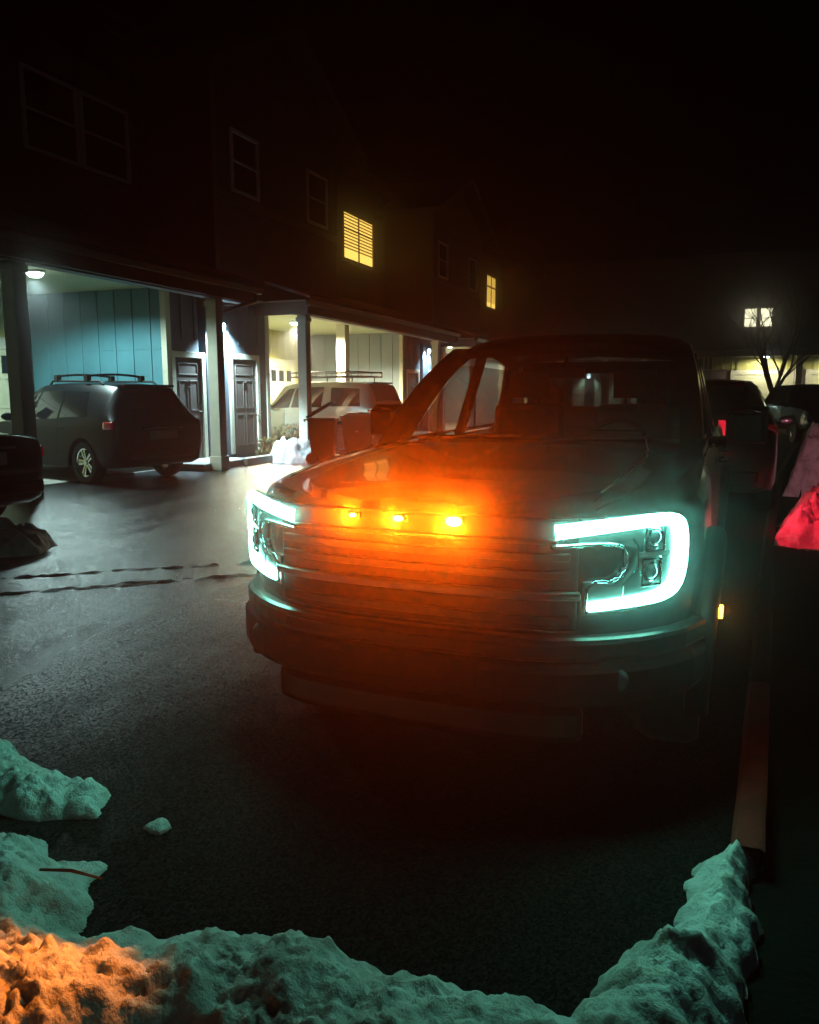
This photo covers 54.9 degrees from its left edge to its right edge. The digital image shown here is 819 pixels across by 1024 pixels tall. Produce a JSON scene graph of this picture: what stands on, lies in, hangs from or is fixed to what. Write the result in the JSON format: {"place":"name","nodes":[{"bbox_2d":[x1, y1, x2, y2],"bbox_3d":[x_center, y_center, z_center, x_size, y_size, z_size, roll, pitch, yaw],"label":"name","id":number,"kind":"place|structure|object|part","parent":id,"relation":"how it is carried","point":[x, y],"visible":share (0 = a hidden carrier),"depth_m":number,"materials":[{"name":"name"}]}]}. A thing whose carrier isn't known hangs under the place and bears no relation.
{"place":"outdoors","nodes":[
{"label":"outdoors","id":0,"kind":"place"},
{"bbox_2d":[43,442,273,485],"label":"carport pavement","id":1,"kind":"structure","parent":0,"point":[52,475],"depth_m":14.99,"materials":[{"name":"concrete"}]},
{"bbox_2d":[0,373,200,483],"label":"parked suv","id":2,"kind":"object","parent":1,"relation":"on","point":[89,430],"visible":0.88,"depth_m":13.31,"materials":[{"name":"metal"}]},
{"bbox_3d":[-6.991,-1.907,14.305,0.820,0.517,0.236,6,10,35],"label":"side window","id":3,"kind":"part","parent":2,"relation":"part of","materials":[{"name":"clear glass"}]},
{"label":"side window","id":4,"kind":"part","parent":2,"relation":"part of","materials":[{"name":"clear glass"}]},
{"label":"side window","id":5,"kind":"part","parent":2,"relation":"part of","materials":[{"name":"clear glass"}]},
{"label":"rear window","id":6,"kind":"part","parent":2,"relation":"part of","materials":[{"name":"black glass"}]},
{"bbox_2d":[0,431,806,1016],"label":"asphalt lot","id":7,"kind":"structure","parent":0,"point":[554,877],"depth_m":3.08,"materials":[{"name":"black asphalt"}]},
{"bbox_2d":[0,433,43,514],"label":"parked sedan","id":8,"kind":"object","parent":7,"relation":"on","point":[21,473],"visible":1,"depth_m":8.63,"materials":[{"name":"metal"}]},
{"bbox_2d":[0,517,56,557],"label":"snow pile","id":9,"kind":"object","parent":7,"relation":"on","point":[26,539],"visible":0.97,"depth_m":7.50,"materials":[{"name":"white snow"}]},
{"bbox_2d":[0,739,110,821],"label":"snow lump","id":10,"kind":"object","parent":7,"relation":"on","point":[31,791],"visible":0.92,"depth_m":2.88,"materials":[{"name":"white snow"}]},
{"bbox_2d":[0,560,253,578],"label":"slush ridge","id":11,"kind":"structure","parent":7,"relation":"on","point":[28,576],"depth_m":6.71,"materials":[{"name":"grey snow"}]},
{"bbox_2d":[0,573,255,595],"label":"slush ridge","id":12,"kind":"structure","parent":7,"relation":"on","point":[130,583],"depth_m":6.22,"materials":[{"name":"grey snow"}]},
{"bbox_2d":[142,818,171,834],"bbox_3d":[-0.879,1.103,2.751,0.115,0.062,0.105,3,9,21],"label":"snow lump","id":13,"kind":"object","parent":7,"relation":"on","point":[159,826],"visible":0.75,"depth_m":2.73,"materials":[{"name":"white snow"}]},
{"bbox_2d":[242,454,271,465],"bbox_3d":[-2.902,-1.279,18.100,0.150,0.160,3.200,3,9,21],"label":"planter edge","id":14,"kind":"object","parent":7,"relation":"on","point":[254,460],"visible":0.45,"depth_m":16.96,"materials":[{"name":"concrete"}]},
{"bbox_2d":[254,435,274,455],"bbox_3d":[-3.314,-1.496,18.174,0.598,0.572,0.606,3,9,21],"label":"shrub","id":15,"kind":"object","parent":7,"relation":"on","point":[268,444],"visible":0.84,"depth_m":18.11,"materials":[{"name":"green plant"}]},
{"bbox_2d":[270,422,298,450],"bbox_3d":[-2.923,-1.792,19.258,1.118,0.838,1.052,3,9,21],"label":"shrub","id":16,"kind":"object","parent":7,"relation":"on","point":[286,435],"visible":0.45,"depth_m":19.12,"materials":[{"name":"green plant"}]},
{"bbox_2d":[270,436,310,463],"bbox_3d":[-2.520,-1.430,17.829,1.360,0.598,1.560,3,9,21],"label":"snow pile","id":17,"kind":"object","parent":7,"relation":"on","point":[293,451],"visible":0.69,"depth_m":17.39,"materials":[{"name":"white snow"}]},
{"bbox_2d":[303,401,338,464],"bbox_3d":[-1.911,-1.719,17.030,0.706,1.348,0.740,0,9,0],"label":"wheelie bin","id":18,"kind":"object","parent":7,"relation":"on","point":[322,434],"visible":0.99,"depth_m":16.77,"materials":[{"name":"plastic"}]},
{"bbox_2d":[271,371,401,454],"bbox_3d":[-2.508,-2.643,20.797,4.880,2.058,2.389,4,10,27],"label":"parked suv","id":19,"kind":"object","parent":7,"relation":"on","point":[346,396],"visible":0.34,"depth_m":19.65,"materials":[{"name":"silver metal"}]},
{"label":"side window","id":20,"kind":"part","parent":19,"relation":"part of","materials":[{"name":"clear glass"}]},
{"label":"side window","id":21,"kind":"part","parent":19,"relation":"part of","materials":[{"name":"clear glass"}]},
{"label":"side window","id":22,"kind":"part","parent":19,"relation":"part of","materials":[{"name":"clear glass"}]},
{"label":"rear window","id":23,"kind":"part","parent":19,"relation":"part of","materials":[{"name":"black glass"}]},
{"bbox_2d":[339,415,371,453],"bbox_3d":[-1.147,-1.644,17.540,0.740,1.047,0.746,0,9,1],"label":"wheelie bin","id":24,"kind":"object","parent":7,"relation":"on","point":[357,434],"visible":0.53,"depth_m":17.23,"materials":[{"name":"plastic"}]},
{"bbox_2d":[344,411,369,414],"bbox_3d":[-1.129,-2.175,17.430,0.720,0.100,0.630,0,9,1],"label":"snow patch","id":25,"kind":"object","parent":24,"relation":"on","point":[358,413],"visible":0.75,"depth_m":17.23,"materials":[{"name":"white snow"}]},
{"bbox_2d":[0,832,772,1023],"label":"snow bank","id":26,"kind":"structure","parent":7,"relation":"on","point":[699,963],"depth_m":1.87,"materials":[{"name":"white snow"}]},
{"bbox_2d":[39,868,101,879],"bbox_3d":[-0.918,0.977,2.136,0.184,0.020,0.010,2,9,10],"label":"stick","id":27,"kind":"object","parent":26,"relation":"on","point":[68,870],"visible":1,"depth_m":2.13,"materials":[{"name":"brown wood"}]},
{"bbox_2d":[246,334,768,742],"bbox_3d":[1.102,-0.260,5.422,2.405,1.905,5.895,3,9,22],"label":"pickup truck","id":28,"kind":"object","parent":7,"relation":"on","point":[523,538],"visible":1,"depth_m":2.89,"materials":[{"name":"paint"}]},
{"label":"front window","id":29,"kind":"part","parent":28,"relation":"part of","materials":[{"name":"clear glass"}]},
{"bbox_2d":[704,379,794,509],"bbox_3d":[4.442,-1.103,11.699,2.333,1.710,4.650,4,9,24],"label":"parked suv","id":30,"kind":"object","parent":7,"relation":"on","point":[754,469],"visible":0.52,"depth_m":9.57,"materials":[{"name":"metal"}]},
{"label":"rear window","id":31,"kind":"part","parent":30,"relation":"part of","materials":[{"name":"black glass"}]},
{"bbox_2d":[765,384,818,442],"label":"parked suv","id":32,"kind":"object","parent":7,"relation":"on","point":[799,403],"visible":0.73,"depth_m":24.66,"materials":[{"name":"metal"}]},
{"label":"side window","id":33,"kind":"part","parent":32,"relation":"part of","materials":[{"name":"black glass"}]},
{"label":"side window","id":34,"kind":"part","parent":32,"relation":"part of","materials":[{"name":"black glass"}]},
{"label":"side window","id":35,"kind":"part","parent":32,"relation":"part of","materials":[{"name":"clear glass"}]},
{"bbox_2d":[98,0,818,250],"label":"sky","id":36,"kind":"structure","parent":0,"point":[551,107],"materials":[{"name":"black"}]},
{"bbox_2d":[491,194,818,398],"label":"garage building","id":37,"kind":"structure","parent":0,"point":[664,271],"depth_m":41.94,"materials":[{"name":"black"}]},
{"bbox_2d":[743,308,757,327],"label":"window","id":38,"kind":"structure","parent":37,"relation":"in","point":[746,323],"depth_m":40.32,"materials":[{"name":"glass"}]},
{"bbox_2d":[731,370,793,398],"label":"garage door","id":39,"kind":"structure","parent":37,"relation":"in","point":[756,376],"depth_m":41.43,"materials":[{"name":"paint"}]},
{"bbox_2d":[759,307,773,327],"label":"window","id":40,"kind":"structure","parent":37,"relation":"in","point":[764,316],"depth_m":40.05,"materials":[{"name":"glass"}]},
{"bbox_2d":[805,369,818,383],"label":"garage door","id":41,"kind":"structure","parent":37,"relation":"in","point":[812,375],"depth_m":40.51,"materials":[{"name":"paint"}]},
{"bbox_2d":[734,446,818,1023],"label":"ground","id":42,"kind":"structure","parent":0,"point":[783,985],"depth_m":2.94,"materials":[{"name":"black asphalt"}]},
{"bbox_2d":[0,0,263,499],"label":"townhouse","id":43,"kind":"structure","parent":42,"relation":"on","point":[85,288],"depth_m":15.21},
{"bbox_2d":[0,337,10,421],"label":"garage door","id":44,"kind":"structure","parent":43,"relation":"in","point":[4,387],"depth_m":16.23,"materials":[{"name":"paint"}]},
{"bbox_2d":[18,61,81,167],"bbox_3d":[-6.614,-7.287,14.539,0.080,1.440,1.340,3,9,21],"label":"window","id":45,"kind":"structure","parent":43,"relation":"in","point":[49,105],"depth_m":14.51,"materials":[{"name":"black glass"}]},
{"bbox_2d":[78,89,131,185],"bbox_3d":[-6.106,-7.481,15.828,0.080,1.440,1.340,3,9,21],"label":"window","id":46,"kind":"structure","parent":43,"relation":"in","point":[104,127],"depth_m":15.81,"materials":[{"name":"black glass"}]},
{"bbox_2d":[170,350,208,457],"bbox_3d":[-4.574,-2.208,16.406,0.112,2.220,1.120,3,9,21],"label":"door","id":47,"kind":"structure","parent":43,"relation":"in","point":[188,370],"depth_m":16.49,"materials":[{"name":"paint"}]},
{"bbox_2d":[49,0,460,457],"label":"townhouse","id":48,"kind":"structure","parent":42,"relation":"on","point":[247,148],"depth_m":18.39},
{"bbox_2d":[229,126,259,201],"bbox_3d":[-3.592,-7.558,17.186,0.080,1.290,1.090,3,9,21],"label":"window","id":49,"kind":"structure","parent":48,"relation":"in","point":[244,150],"depth_m":17.18,"materials":[{"name":"black glass"}]},
{"bbox_2d":[228,353,261,453],"bbox_3d":[-3.815,-2.517,18.329,0.112,2.260,1.240,3,9,21],"label":"door","id":50,"kind":"structure","parent":48,"relation":"in","point":[243,369],"depth_m":18.31,"materials":[{"name":"paint"}]},
{"bbox_2d":[270,358,295,402],"bbox_3d":[-4.588,-3.716,25.888,0.050,2.630,3.400,3,9,21],"label":"garage door","id":51,"kind":"structure","parent":48,"relation":"in","point":[280,376],"depth_m":26.39,"materials":[{"name":"paint"}]},
{"bbox_2d":[306,168,327,230],"bbox_3d":[-2.375,-8.021,20.273,0.080,1.290,1.090,3,9,21],"label":"window","id":52,"kind":"structure","parent":48,"relation":"in","point":[316,184],"depth_m":20.28,"materials":[{"name":"black glass"}]},
{"bbox_2d":[336,324,349,381],"bbox_3d":[-2.034,-3.933,24.198,0.360,3.560,0.360,3,9,21],"label":"carport post","id":53,"kind":"object","parent":48,"relation":"attached to","point":[342,343],"visible":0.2,"depth_m":23.93,"materials":[{"name":"white paint"}]},
{"bbox_2d":[342,208,373,269],"bbox_3d":[-1.738,-9.266,26.890,0.080,1.590,2.490,3,9,21],"label":"window","id":54,"kind":"structure","parent":48,"relation":"in","point":[357,232],"depth_m":26.82,"materials":[{"name":"yellow glass"}]},
{"bbox_2d":[406,369,419,398],"bbox_3d":[0.103,-3.994,28.311,0.080,2.220,1.290,3,9,21],"label":"door","id":55,"kind":"structure","parent":48,"relation":"in","point":[412,376],"depth_m":28.10,"materials":[{"name":"paint"}]},
{"bbox_2d":[339,169,511,380],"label":"townhouse","id":56,"kind":"structure","parent":42,"relation":"on","point":[439,268],"depth_m":29.85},
{"bbox_2d":[438,240,448,280],"bbox_3d":[1.257,-9.403,29.487,0.080,1.290,1.090,3,9,21],"label":"window","id":57,"kind":"structure","parent":56,"relation":"in","point":[443,249],"depth_m":29.52,"materials":[{"name":"black glass"}]},
{"bbox_2d":[468,257,476,291],"bbox_3d":[2.638,-9.928,32.988,0.080,1.290,1.090,3,9,21],"label":"window","id":58,"kind":"structure","parent":56,"relation":"in","point":[472,264],"depth_m":33.00,"materials":[{"name":"black glass"}]},
{"bbox_2d":[486,273,496,310],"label":"window","id":59,"kind":"structure","parent":56,"relation":"in","point":[491,281],"depth_m":42.36,"materials":[{"name":"yellow glass"}]},
{"bbox_2d":[481,251,545,280],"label":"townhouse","id":60,"kind":"structure","parent":42,"relation":"on","point":[524,275],"depth_m":43.81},
{"bbox_2d":[731,681,769,865],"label":"red kerb","id":61,"kind":"structure","parent":42,"relation":"on","point":[748,824],"depth_m":3.01,"materials":[{"name":"red concrete"}]},
{"bbox_2d":[706,278,818,392],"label":"bare tree","id":62,"kind":"object","parent":42,"relation":"on","point":[765,368],"visible":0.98,"depth_m":28.15,"materials":[{"name":"brown plant"}]},
{"bbox_2d":[747,439,803,688],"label":"kerb","id":63,"kind":"structure","parent":42,"relation":"on","point":[760,665],"depth_m":5.54,"materials":[{"name":"concrete"}]},
{"bbox_2d":[774,483,818,550],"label":"snow pile","id":64,"kind":"object","parent":42,"relation":"on","point":[799,527],"visible":0.97,"depth_m":8.00,"materials":[{"name":"white snow"}]},
{"bbox_2d":[782,421,818,496],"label":"snow pile","id":65,"kind":"object","parent":42,"relation":"on","point":[804,477],"visible":0.98,"depth_m":11.79,"materials":[{"name":"white snow"}]}
]}

